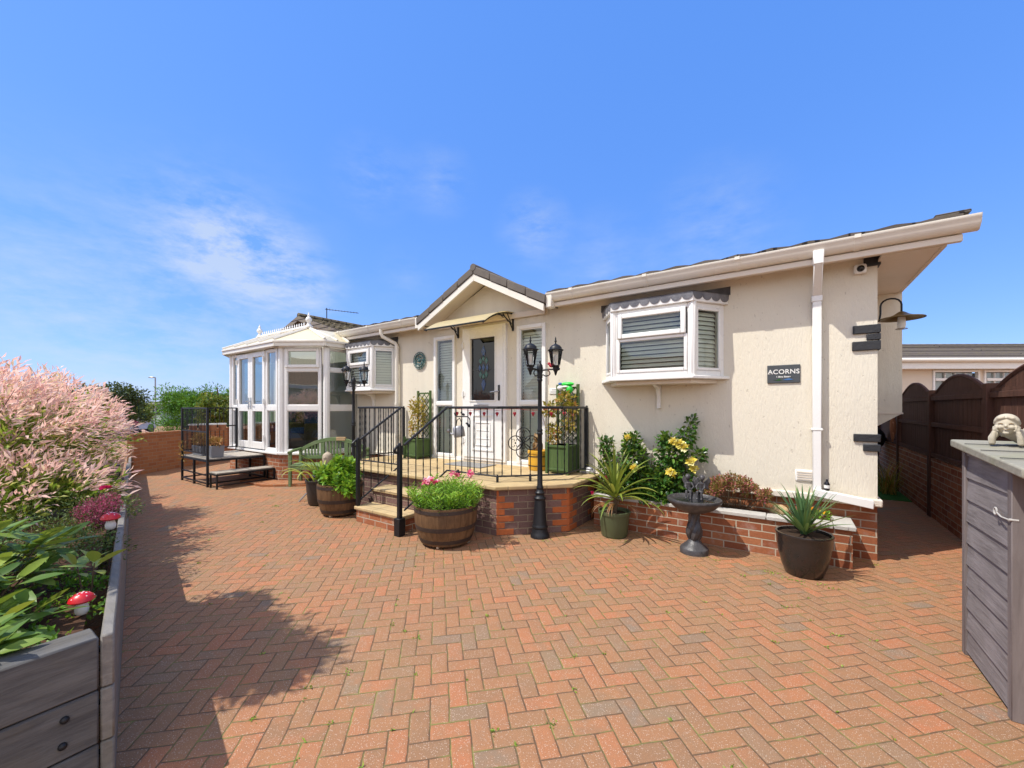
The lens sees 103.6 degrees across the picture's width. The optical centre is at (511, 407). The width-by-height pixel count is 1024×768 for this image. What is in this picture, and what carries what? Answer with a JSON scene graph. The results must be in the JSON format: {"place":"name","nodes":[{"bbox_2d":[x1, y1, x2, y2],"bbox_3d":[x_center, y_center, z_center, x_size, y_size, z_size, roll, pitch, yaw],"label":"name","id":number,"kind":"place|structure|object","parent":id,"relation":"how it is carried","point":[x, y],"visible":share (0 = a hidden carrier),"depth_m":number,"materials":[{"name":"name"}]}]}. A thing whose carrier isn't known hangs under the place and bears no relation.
{"place":"outdoors","nodes":[
{"label":"outdoors","id":0,"kind":"place"},
{"bbox_2d":[149,401,193,424],"bbox_3d":[-29.215,0.375,35.204,2.972,2.150,4.300,0,0,23],"label":"bungalow","id":1,"kind":"object","parent":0,"point":[163,413],"visible":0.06,"depth_m":33.20,"materials":[{"name":"grey tile"}]},
{"bbox_2d":[156,411,261,425],"bbox_3d":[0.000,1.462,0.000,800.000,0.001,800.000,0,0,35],"label":"ground","id":2,"kind":"structure","parent":0,"point":[258,416],"depth_m":59.20,"materials":[{"name":"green plant"}]},
{"bbox_2d":[62,381,108,408],"bbox_3d":[-18.433,0.202,17.047,1.926,2.702,1.955,0,0,35],"label":"garden tree","id":3,"kind":"object","parent":2,"relation":"on","point":[87,389],"visible":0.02,"depth_m":17.24,"materials":[{"name":"pink plant"}]},
{"bbox_2d":[85,381,155,437],"bbox_3d":[-18.752,0.143,19.240,2.541,2.830,2.769,0,0,4],"label":"garden tree","id":4,"kind":"object","parent":2,"relation":"on","point":[130,396],"visible":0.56,"depth_m":19.13,"materials":[{"name":"green plant"}]},
{"bbox_2d":[127,401,160,432],"bbox_3d":[-20.419,0.485,21.903,1.803,2.142,2.203,0,0,-27],"label":"garden tree","id":5,"kind":"object","parent":2,"relation":"on","point":[148,408],"visible":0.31,"depth_m":22.06,"materials":[{"name":"green plant"}]},
{"bbox_2d":[195,387,228,427],"bbox_3d":[-9.687,0.444,13.301,1.337,2.221,1.394,0,0,-1],"label":"garden tree","id":6,"kind":"object","parent":2,"relation":"on","point":[217,402],"visible":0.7,"depth_m":12.97,"materials":[{"name":"green plant"}]},
{"bbox_2d":[270,411,302,445],"bbox_3d":[-5.277,0.460,9.344,0.740,0.860,0.550,0,0,35],"label":"armchair","id":7,"kind":"object","parent":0,"point":[295,417],"visible":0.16,"depth_m":9.24,"materials":[{"name":"wicker"}]},
{"bbox_2d":[289,411,322,448],"bbox_3d":[-4.413,0.460,8.748,0.740,0.860,0.550,0,0,35],"label":"armchair","id":8,"kind":"object","parent":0,"point":[304,433],"visible":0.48,"depth_m":8.57,"materials":[{"name":"wicker"}]},
{"bbox_2d":[322,451,332,463],"bbox_3d":[-3.435,0.932,7.500,0.180,0.235,0.180,0,0,35],"label":"stone ornament","id":9,"kind":"object","parent":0,"point":[327,456],"visible":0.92,"depth_m":7.44,"materials":[{"name":"beige stone"}]},
{"bbox_2d":[0,0,1023,403],"label":"sky","id":10,"kind":"structure","parent":0,"point":[180,179],"materials":[{"name":"blue"}]},
{"bbox_2d":[83,423,1023,767],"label":"pavement","id":11,"kind":"structure","parent":0,"point":[203,681],"depth_m":2.41,"materials":[{"name":"brick"}]},
{"bbox_2d":[0,458,130,767],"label":"sleeper planter","id":12,"kind":"object","parent":11,"relation":"on","point":[50,701],"visible":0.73,"depth_m":1.46,"materials":[{"name":"grey wood"}]},
{"bbox_2d":[0,516,95,656],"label":"rhododendron","id":13,"kind":"object","parent":12,"relation":"in","point":[13,637],"visible":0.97,"depth_m":1.75,"materials":[{"name":"green plant"}]},
{"bbox_2d":[0,567,109,654],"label":"ground cover","id":14,"kind":"object","parent":12,"relation":"in","point":[69,581],"visible":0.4,"depth_m":1.99,"materials":[{"name":"green plant"}]},
{"bbox_2d":[0,441,141,529],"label":"willow shrub","id":15,"kind":"object","parent":12,"relation":"in","point":[36,479],"visible":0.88,"depth_m":3.38,"materials":[{"name":"pink plant"}]},
{"bbox_2d":[0,362,143,458],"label":"willow shrub","id":16,"kind":"object","parent":12,"relation":"in","point":[113,409],"visible":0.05,"depth_m":5.05,"materials":[{"name":"pink plant"}]},
{"bbox_2d":[0,487,145,574],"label":"evergreen shrub","id":17,"kind":"object","parent":12,"relation":"in","point":[82,532],"visible":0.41,"depth_m":2.89,"materials":[{"name":"green plant"}]},
{"bbox_2d":[0,352,147,469],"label":"willow shrub","id":18,"kind":"object","parent":12,"relation":"in","point":[42,425],"visible":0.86,"depth_m":3.87,"materials":[{"name":"pink plant"}]},
{"bbox_2d":[34,549,125,591],"bbox_3d":[-2.093,0.815,2.022,0.325,0.279,0.309,0,0,-13],"label":"rhododendron shoot","id":19,"kind":"object","parent":12,"relation":"in","point":[94,558],"visible":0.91,"depth_m":1.97,"materials":[{"name":"green plant"}]},
{"bbox_2d":[67,591,95,615],"bbox_3d":[-1.875,0.852,1.755,0.088,0.096,0.088,0,0,35],"label":"toadstool","id":20,"kind":"object","parent":12,"relation":"on","point":[82,598],"visible":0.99,"depth_m":1.74,"materials":[{"name":"red ceramic"}]},
{"bbox_2d":[70,485,122,529],"bbox_3d":[-3.210,0.762,3.120,0.448,0.324,0.333,0,0,35],"label":"heather","id":21,"kind":"object","parent":12,"relation":"in","point":[89,508],"visible":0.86,"depth_m":3.08,"materials":[{"name":"pink plant"}]},
{"bbox_2d":[58,438,137,466],"bbox_3d":[-6.462,0.684,5.943,1.451,0.943,1.391,0,0,35],"label":"willow shrub","id":22,"kind":"object","parent":12,"relation":"in","point":[113,449],"visible":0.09,"depth_m":6.21,"materials":[{"name":"pink plant"}]},
{"bbox_2d":[100,512,120,529],"bbox_3d":[-2.806,0.790,2.815,0.109,0.119,0.109,0,0,35],"label":"toadstool","id":23,"kind":"object","parent":12,"relation":"on","point":[109,518],"visible":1,"depth_m":2.79,"materials":[{"name":"red ceramic"}]},
{"bbox_2d":[125,417,154,432],"bbox_3d":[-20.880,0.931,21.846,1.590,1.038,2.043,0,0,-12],"label":"parked car","id":24,"kind":"object","parent":11,"relation":"on","point":[142,426],"visible":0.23,"depth_m":22.02,"materials":[{"name":"white paint"}]},
{"bbox_2d":[148,377,155,427],"bbox_3d":[-25.020,-0.352,27.996,0.550,3.605,0.199,0,0,6],"label":"street lamp","id":25,"kind":"object","parent":11,"relation":"on","point":[154,393],"visible":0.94,"depth_m":27.97,"materials":[{"name":"metal"}]},
{"bbox_2d":[127,425,261,476],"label":"boundary wall","id":26,"kind":"structure","parent":11,"relation":"on","point":[156,451],"depth_m":9.23,"materials":[{"name":"orange brick"}]},
{"bbox_2d":[146,381,255,431],"bbox_3d":[-12.241,0.146,16.187,4.356,2.439,1.972,0,0,0],"label":"hedge","id":27,"kind":"object","parent":11,"relation":"on","point":[175,399],"visible":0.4,"depth_m":15.81,"materials":[{"name":"green plant"}]},
{"bbox_2d":[181,407,274,489],"bbox_3d":[-5.636,0.724,7.984,1.695,1.452,1.007,0,0,35],"label":"metal landing","id":28,"kind":"object","parent":11,"relation":"on","point":[235,454],"visible":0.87,"depth_m":7.76,"materials":[{"name":"metal"}]},
{"bbox_2d":[192,444,205,455],"bbox_3d":[-6.091,0.837,7.901,0.499,0.194,0.169,0,0,35],"label":"trough","id":29,"kind":"object","parent":28,"relation":"on","point":[199,450],"visible":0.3,"depth_m":7.76,"materials":[{"name":"grey plastic"}]},
{"bbox_2d":[176,430,211,461],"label":"withered plant","id":30,"kind":"object","parent":29,"relation":"in","point":[193,442],"visible":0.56,"depth_m":7.91,"materials":[{"name":"brown plant"}]},
{"bbox_2d":[189,423,226,431],"bbox_3d":[-6.284,0.405,8.326,0.158,0.150,0.668,0,0,35],"label":"planter trough","id":31,"kind":"object","parent":28,"relation":"hanging from","point":[213,426],"visible":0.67,"depth_m":8.34,"materials":[{"name":"ceramic"}]},
{"bbox_2d":[209,445,224,457],"bbox_3d":[-5.574,0.822,7.575,0.219,0.224,0.219,0,0,35],"label":"trough","id":32,"kind":"object","parent":28,"relation":"on","point":[215,451],"visible":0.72,"depth_m":7.50,"materials":[{"name":"grey plastic"}]},
{"bbox_2d":[209,436,222,446],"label":"withered plant","id":33,"kind":"object","parent":32,"relation":"in","point":[218,440],"visible":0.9,"depth_m":7.55,"materials":[{"name":"brown plant"}]},
{"bbox_2d":[240,477,305,486],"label":"kerb","id":34,"kind":"structure","parent":11,"relation":"on","point":[273,483],"depth_m":7.55,"materials":[{"name":"orange brick"}]},
{"bbox_2d":[221,313,355,479],"bbox_3d":[-5.136,-0.250,8.950,4.080,3.400,1.441,0,0,35],"label":"conservatory","id":35,"kind":"object","parent":11,"relation":"on","point":[307,337],"visible":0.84,"depth_m":8.04,"materials":[{"name":"white plastic"}]},
{"bbox_2d":[232,355,239,446],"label":"window","id":36,"kind":"structure","parent":35,"relation":"in","point":[234,357],"depth_m":9.04,"materials":[{"name":"white plastic"}]},
{"bbox_2d":[236,358,236,404],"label":"window","id":37,"kind":"structure","parent":35,"relation":"in","point":[236,358],"depth_m":9.57,"materials":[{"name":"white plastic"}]},
{"bbox_2d":[236,353,249,447],"bbox_3d":[-5.806,-0.150,8.695,0.633,2.000,0.130,0,0,35],"label":"glazed door","id":38,"kind":"structure","parent":35,"relation":"in","point":[241,407],"depth_m":8.82,"materials":[{"name":"white plastic"}]},
{"bbox_2d":[242,360,261,441],"bbox_3d":[-6.517,-0.148,10.224,0.060,2.045,0.630,0,0,35],"label":"window","id":39,"kind":"structure","parent":35,"relation":"in","point":[243,361],"depth_m":9.98,"materials":[{"name":"white plastic"}]},
{"bbox_2d":[248,351,264,448],"bbox_3d":[-5.273,-0.150,8.327,0.643,2.000,0.130,0,0,35],"label":"glazed door","id":40,"kind":"structure","parent":35,"relation":"in","point":[254,407],"depth_m":8.42,"materials":[{"name":"white plastic"}]},
{"bbox_2d":[265,348,277,451],"bbox_3d":[-4.785,-0.148,8.051,0.480,2.045,0.060,0,0,35],"label":"window","id":41,"kind":"structure","parent":35,"relation":"in","point":[269,407],"depth_m":8.13,"materials":[{"name":"white plastic"}]},
{"bbox_2d":[284,347,321,452],"bbox_3d":[-4.066,-0.147,7.847,0.731,2.045,0.060,0,0,2],"label":"window","id":42,"kind":"structure","parent":35,"relation":"in","point":[288,407],"depth_m":7.83,"materials":[{"name":"white plastic"}]},
{"bbox_2d":[330,348,355,451],"bbox_3d":[-3.449,-0.148,8.120,0.060,2.045,0.630,0,0,35],"label":"window","id":43,"kind":"structure","parent":35,"relation":"in","point":[333,407],"depth_m":8.08,"materials":[{"name":"white plastic"}]},
{"bbox_2d":[305,477,318,505],"bbox_3d":[-2.871,1.264,6.087,0.470,0.372,0.467,0,0,35],"label":"plant pot","id":44,"kind":"object","parent":11,"relation":"on","point":[311,489],"visible":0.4,"depth_m":5.89,"materials":[{"name":"black plastic"}]},
{"bbox_2d":[281,452,342,481],"bbox_3d":[-2.915,0.888,6.040,0.926,0.444,1.008,0,0,35],"label":"strappy plant","id":45,"kind":"object","parent":44,"relation":"in","point":[311,469],"visible":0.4,"depth_m":5.93,"materials":[{"name":"green plant"}]},
{"bbox_2d":[264,313,362,421],"bbox_3d":[-4.260,-0.850,17.493,5.800,4.600,10.040,0,0,35],"label":"bungalow","id":46,"kind":"object","parent":11,"relation":"on","point":[323,324],"visible":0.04,"depth_m":13.70,"materials":[{"name":"tile"}]},
{"bbox_2d":[326,308,355,317],"bbox_3d":[-6.002,-3.284,14.200,1.182,0.467,0.180,0,0,0],"label":"aerial","id":47,"kind":"object","parent":46,"relation":"attached to","point":[336,310],"visible":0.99,"depth_m":14.19,"materials":[{"name":"black metal"}]},
{"bbox_2d":[287,437,368,486],"bbox_3d":[-3.413,1.008,7.541,1.366,0.885,0.436,0,0,2],"label":"garden bench","id":48,"kind":"object","parent":11,"relation":"on","point":[347,450],"visible":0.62,"depth_m":7.71,"materials":[{"name":"green wood"}]},
{"bbox_2d":[316,480,362,517],"bbox_3d":[-2.348,1.235,5.507,0.589,0.430,0.589,0,0,35],"label":"half barrel","id":49,"kind":"object","parent":11,"relation":"on","point":[331,505],"visible":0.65,"depth_m":5.26,"materials":[{"name":"brown wood"}]},
{"bbox_2d":[312,453,362,499],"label":"leafy plants","id":50,"kind":"object","parent":49,"relation":"in","point":[338,471],"visible":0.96,"depth_m":5.35,"materials":[{"name":"green plant"}]},
{"bbox_2d":[341,361,369,473],"bbox_3d":[-2.625,0.335,6.744,0.397,2.230,0.397,0,0,35],"label":"lamp post","id":51,"kind":"object","parent":11,"relation":"on","point":[346,368],"visible":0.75,"depth_m":6.62,"materials":[{"name":"black metal"}]},
{"bbox_2d":[414,497,477,548],"bbox_3d":[-0.713,1.240,4.355,0.680,0.420,0.680,0,0,35],"label":"half barrel","id":52,"kind":"object","parent":11,"relation":"on","point":[442,528],"visible":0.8,"depth_m":4.08,"materials":[{"name":"brown wood"}]},
{"bbox_2d":[404,469,486,514],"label":"flowers","id":53,"kind":"object","parent":52,"relation":"in","point":[452,493],"visible":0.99,"depth_m":4.20,"materials":[{"name":"green plant"}]},
{"bbox_2d":[354,455,599,535],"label":"raised terrace","id":54,"kind":"structure","parent":11,"relation":"on","point":[505,507],"depth_m":4.84,"materials":[{"name":"brick"}]},
{"bbox_2d":[352,406,404,505],"bbox_3d":[-2.053,0.610,6.282,0.692,1.280,2.408,0,0,-13],"label":"railing","id":55,"kind":"object","parent":54,"relation":"on","point":[360,445],"visible":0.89,"depth_m":5.79,"materials":[{"name":"black metal"}]},
{"bbox_2d":[403,390,431,459],"bbox_3d":[-1.652,0.289,7.044,0.351,1.179,0.346,0,0,35],"label":"trellis planter","id":56,"kind":"object","parent":54,"relation":"on","point":[419,447],"visible":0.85,"depth_m":7.00,"materials":[{"name":"green paint"}]},
{"bbox_2d":[407,396,426,437],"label":"climbing plant","id":57,"kind":"object","parent":56,"relation":"in","point":[415,403],"visible":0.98,"depth_m":7.12,"materials":[{"name":"yellow plant"}]},
{"bbox_2d":[454,412,470,469],"bbox_3d":[-0.662,0.467,5.340,0.289,0.824,0.028,0,0,35],"label":"plant hook","id":58,"kind":"object","parent":54,"relation":"on","point":[469,423],"visible":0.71,"depth_m":5.26,"materials":[{"name":"black metal"}]},
{"bbox_2d":[446,418,464,437],"bbox_3d":[-0.757,0.270,5.382,0.300,0.270,0.148,0,0,35],"label":"watering can","id":59,"kind":"object","parent":58,"relation":"hanging from","point":[458,431],"visible":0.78,"depth_m":5.29,"materials":[{"name":"metal"}]},
{"bbox_2d":[444,461,495,467],"bbox_3d":[-0.645,0.873,6.179,0.720,0.012,0.400,0,0,35],"label":"doormat","id":60,"kind":"object","parent":54,"relation":"on","point":[477,465],"visible":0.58,"depth_m":6.13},
{"bbox_2d":[393,405,588,536],"bbox_3d":[-0.162,0.710,5.025,2.494,1.480,0.620,0,0,-11],"label":"railing","id":61,"kind":"object","parent":54,"relation":"on","point":[399,525],"visible":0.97,"depth_m":4.84,"materials":[{"name":"black metal"}]},
{"bbox_2d":[456,409,565,416],"bbox_3d":[-0.048,0.062,4.911,1.400,0.099,0.332,0,0,8],"label":"bunting","id":62,"kind":"object","parent":61,"relation":"hanging from","point":[514,413],"visible":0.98,"depth_m":4.86,"materials":[{"name":"red fabric"}]},
{"bbox_2d":[528,449,544,470],"bbox_3d":[0.371,0.739,5.697,0.300,0.280,0.300,0,0,35],"label":"plant tub","id":63,"kind":"object","parent":54,"relation":"on","point":[534,454],"visible":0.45,"depth_m":5.58,"materials":[{"name":"plastic"}]},
{"bbox_2d":[533,433,542,450],"bbox_3d":[0.363,0.492,5.689,0.139,0.285,0.140,0,0,-12],"label":"owl ornament","id":64,"kind":"object","parent":63,"relation":"in","point":[535,440],"visible":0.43,"depth_m":5.66,"materials":[{"name":"gold metal"}]},
{"bbox_2d":[545,384,579,474],"bbox_3d":[0.683,0.280,5.445,0.351,1.199,0.346,0,0,35],"label":"trellis planter","id":65,"kind":"object","parent":54,"relation":"on","point":[553,458],"visible":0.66,"depth_m":5.39,"materials":[{"name":"green paint"}]},
{"bbox_2d":[542,390,578,444],"bbox_3d":[0.643,0.154,5.464,0.574,0.792,0.305,0,0,8],"label":"climbing plant","id":66,"kind":"object","parent":65,"relation":"in","point":[553,431],"visible":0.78,"depth_m":5.44,"materials":[{"name":"green plant"}]},
{"bbox_2d":[557,382,573,392],"bbox_3d":[0.738,-0.273,5.513,0.246,0.155,0.099,0,0,27],"label":"garden ornament","id":67,"kind":"object","parent":65,"relation":"on","point":[567,385],"visible":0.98,"depth_m":5.46,"materials":[{"name":"green plastic"}]},
{"bbox_2d":[581,467,595,473],"bbox_3d":[1.019,0.835,5.369,0.180,0.089,0.075,0,0,35],"label":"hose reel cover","id":68,"kind":"object","parent":54,"relation":"on","point":[590,469],"visible":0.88,"depth_m":5.34,"materials":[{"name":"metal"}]},
{"bbox_2d":[522,336,563,539],"bbox_3d":[0.336,0.335,4.396,0.397,2.230,0.397,0,0,35],"label":"lamp post","id":69,"kind":"object","parent":11,"relation":"on","point":[539,529],"visible":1,"depth_m":4.46,"materials":[{"name":"black metal"}]},
{"bbox_2d":[197,494,942,767],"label":"weeds","id":70,"kind":"object","parent":11,"relation":"on","point":[515,744],"visible":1,"depth_m":2.54,"materials":[{"name":"green plant"}]},
{"bbox_2d":[598,506,630,538],"bbox_3d":[1.160,1.306,4.569,0.360,0.287,0.357,0,0,35],"label":"plant pot","id":71,"kind":"object","parent":11,"relation":"on","point":[614,525],"visible":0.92,"depth_m":4.44,"materials":[{"name":"green plastic"}]},
{"bbox_2d":[578,441,663,519],"bbox_3d":[1.194,0.788,4.587,0.985,0.852,1.051,0,0,11],"label":"cordyline","id":72,"kind":"object","parent":71,"relation":"in","point":[614,485],"visible":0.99,"depth_m":4.52,"materials":[{"name":"green plant"}]},
{"bbox_2d":[289,208,982,560],"bbox_3d":[0.400,-0.495,9.336,12.456,3.890,7.175,0,0,35],"label":"park home","id":73,"kind":"object","parent":11,"relation":"on","point":[648,355],"visible":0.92,"depth_m":4.59,"materials":[{"name":"beige paint"}]},
{"bbox_2d":[345,337,397,405],"bbox_3d":[-2.804,-0.670,7.875,1.290,1.360,0.439,0,0,35],"label":"bay window","id":74,"kind":"structure","parent":73,"relation":"in","point":[380,385],"depth_m":7.69,"materials":[{"name":"white plastic"}]},
{"bbox_2d":[413,352,425,369],"bbox_3d":[-1.680,-0.850,7.304,0.321,0.319,0.040,0,0,35],"label":"wall ornament","id":75,"kind":"object","parent":73,"relation":"attached to","point":[415,361],"depth_m":7.29,"materials":[{"name":"teal ceramic"}]},
{"bbox_2d":[434,335,455,457],"bbox_3d":[-1.139,-0.190,6.996,0.500,2.080,0.135,0,0,35],"label":"window","id":76,"kind":"structure","parent":73,"relation":"in","point":[448,390],"depth_m":7.05,"materials":[{"name":"white plastic"}]},
{"bbox_2d":[462,326,502,459],"bbox_3d":[-0.482,-0.225,6.437,0.835,2.060,0.150,0,0,35],"label":"front door","id":77,"kind":"structure","parent":73,"relation":"in","point":[483,348],"depth_m":6.42,"materials":[{"name":"white plastic"}]},
{"bbox_2d":[517,322,545,464],"bbox_3d":[0.310,-0.190,5.997,0.500,2.080,0.135,0,0,35],"label":"window","id":78,"kind":"structure","parent":73,"relation":"in","point":[530,397],"depth_m":6.06,"materials":[{"name":"white plastic"}]},
{"bbox_2d":[549,388,561,393],"bbox_3d":[0.623,-0.235,5.732,0.205,0.080,0.012,0,0,35],"label":"name plaque","id":79,"kind":"object","parent":73,"relation":"attached to","point":[552,390],"visible":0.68,"depth_m":5.75,"materials":[{"name":"white paint"}]},
{"bbox_2d":[601,287,729,407],"bbox_3d":[1.696,-0.670,4.757,1.520,1.360,0.458,0,0,35],"label":"bay window","id":80,"kind":"structure","parent":73,"relation":"in","point":[712,300],"depth_m":4.56,"materials":[{"name":"white plastic"}]},
{"bbox_2d":[767,364,799,383],"bbox_3d":[2.834,-0.350,4.205,0.286,0.190,0.016,0,0,35],"label":"house sign","id":81,"kind":"object","parent":73,"relation":"attached to","point":[783,373],"visible":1,"depth_m":4.20,"materials":[{"name":"stone"}]},
{"bbox_2d":[824,479,829,489],"bbox_3d":[3.093,0.757,3.955,0.050,0.106,0.047,0,0,35],"label":"bottle","id":82,"kind":"object","parent":73,"relation":"on","point":[826,485],"visible":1,"depth_m":3.94,"materials":[{"name":"white paint"}]},
{"bbox_2d":[854,264,866,274],"bbox_3d":[3.313,-1.320,3.830,0.095,0.090,0.087,0,0,35],"label":"security camera","id":83,"kind":"object","parent":73,"relation":"attached to","point":[860,268],"visible":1,"depth_m":3.81,"materials":[{"name":"white paint"}]},
{"bbox_2d":[878,298,926,329],"bbox_3d":[3.930,-0.959,4.116,0.435,0.338,0.360,0,0,35],"label":"wall lamp","id":84,"kind":"object","parent":73,"relation":"attached to","point":[901,317],"visible":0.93,"depth_m":4.09,"materials":[{"name":"black metal"}]},
{"bbox_2d":[667,493,722,556],"bbox_3d":[1.825,1.177,4.037,0.510,0.545,0.510,0,0,35],"label":"bird bath","id":85,"kind":"object","parent":11,"relation":"on","point":[693,545],"visible":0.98,"depth_m":3.97,"materials":[{"name":"grey stone"}]},
{"bbox_2d":[682,474,710,501],"bbox_3d":[1.841,0.808,4.051,0.271,0.283,0.169,0,0,35],"label":"statuette","id":86,"kind":"object","parent":85,"relation":"on","point":[696,496],"visible":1,"depth_m":4.03,"materials":[{"name":"grey stone"}]},
{"bbox_2d":[592,492,856,569],"bbox_3d":[2.139,1.258,4.450,2.507,0.385,0.425,0,0,35],"label":"brick planter","id":87,"kind":"object","parent":11,"relation":"on","point":[751,530],"visible":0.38,"depth_m":4.15,"materials":[{"name":"brick"}]},
{"bbox_2d":[590,476,610,494],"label":"geranium","id":88,"kind":"object","parent":87,"relation":"in","point":[592,492],"visible":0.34,"depth_m":5.00,"materials":[{"name":"red plant"}]},
{"bbox_2d":[596,413,708,506],"bbox_3d":[1.607,0.597,4.793,1.324,1.076,0.524,0,0,35],"label":"rose bush","id":89,"kind":"object","parent":87,"relation":"on","point":[663,487],"visible":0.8,"depth_m":4.63,"materials":[{"name":"green plant"}]},
{"bbox_2d":[703,472,773,509],"bbox_3d":[2.366,0.872,4.265,0.722,0.440,0.335,0,0,35],"label":"spirea","id":90,"kind":"object","parent":87,"relation":"on","point":[720,485],"visible":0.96,"depth_m":4.22,"materials":[{"name":"brown plant"}]},
{"bbox_2d":[769,505,789,514],"bbox_3d":[2.711,1.050,4.083,0.177,0.130,0.126,0,0,35],"label":"rock","id":91,"kind":"object","parent":87,"relation":"on","point":[778,510],"visible":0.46,"depth_m":4.05,"materials":[{"name":"beige stone"}]},
{"bbox_2d":[797,507,833,519],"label":"pansies","id":92,"kind":"object","parent":87,"relation":"on","point":[827,513],"visible":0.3,"depth_m":3.83,"materials":[{"name":"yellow plant"}]},
{"bbox_2d":[775,525,834,579],"bbox_3d":[2.547,1.269,3.516,0.426,0.362,0.423,0,0,35],"label":"plant pot","id":93,"kind":"object","parent":11,"relation":"on","point":[807,556],"visible":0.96,"depth_m":3.39,"materials":[{"name":"ceramic"}]},
{"bbox_2d":[764,485,850,534],"bbox_3d":[2.573,0.881,3.518,0.664,0.458,0.711,0,0,35],"label":"yucca","id":94,"kind":"object","parent":93,"relation":"on","point":[801,519],"visible":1,"depth_m":3.48,"materials":[{"name":"green plant"}]},
{"bbox_2d":[879,441,961,540],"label":"wall","id":95,"kind":"structure","parent":11,"relation":"on","point":[946,495],"depth_m":5.28,"materials":[{"name":"red brick"}]},
{"bbox_2d":[878,364,1023,516],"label":"fence","id":96,"kind":"object","parent":95,"relation":"on","point":[930,424],"visible":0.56,"depth_m":4.73,"materials":[{"name":"brown wood"}]},
{"bbox_2d":[889,417,896,441],"bbox_3d":[6.551,0.379,6.926,0.086,0.424,0.206,0,0,17],"label":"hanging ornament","id":97,"kind":"object","parent":96,"relation":"hanging from","point":[893,428],"visible":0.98,"depth_m":6.90,"materials":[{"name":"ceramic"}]},
{"bbox_2d":[902,344,1023,393],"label":"bungalow","id":98,"kind":"object","parent":11,"relation":"on","point":[932,366],"visible":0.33,"depth_m":10.30,"materials":[{"name":"white plastic"}]},
{"bbox_2d":[932,370,979,389],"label":"window","id":99,"kind":"structure","parent":98,"relation":"in","point":[938,376],"depth_m":10.30,"materials":[{"name":"white plastic"}]},
{"bbox_2d":[983,370,1012,382],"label":"window","id":100,"kind":"structure","parent":98,"relation":"in","point":[989,376],"depth_m":10.27,"materials":[{"name":"white plastic"}]},
{"bbox_2d":[951,439,1023,724],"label":"garden store","id":101,"kind":"structure","parent":11,"relation":"on","point":[993,561],"depth_m":2.04,"materials":[{"name":"wood"}]},
{"bbox_2d":[988,414,1023,445],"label":"cherub statue","id":102,"kind":"object","parent":101,"relation":"on","point":[1007,426],"visible":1,"depth_m":2.13,"materials":[{"name":"beige stone"}]},
{"bbox_2d":[878,428,885,476],"bbox_3d":[7.048,0.891,8.015,0.580,1.122,0.580,0,0,35],"label":"kettle barbecue","id":103,"kind":"object","parent":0,"point":[883,437],"visible":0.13,"depth_m":7.77,"materials":[{"name":"black metal"}]},
{"bbox_2d":[878,476,911,501],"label":"lawn","id":104,"kind":"structure","parent":0,"point":[899,496],"depth_m":6.51,"materials":[{"name":"green plant"}]},
{"bbox_2d":[878,460,904,494],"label":"grass clump","id":105,"kind":"object","parent":104,"relation":"on","point":[888,484],"visible":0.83,"depth_m":6.69,"materials":[{"name":"green plant"}]}
]}

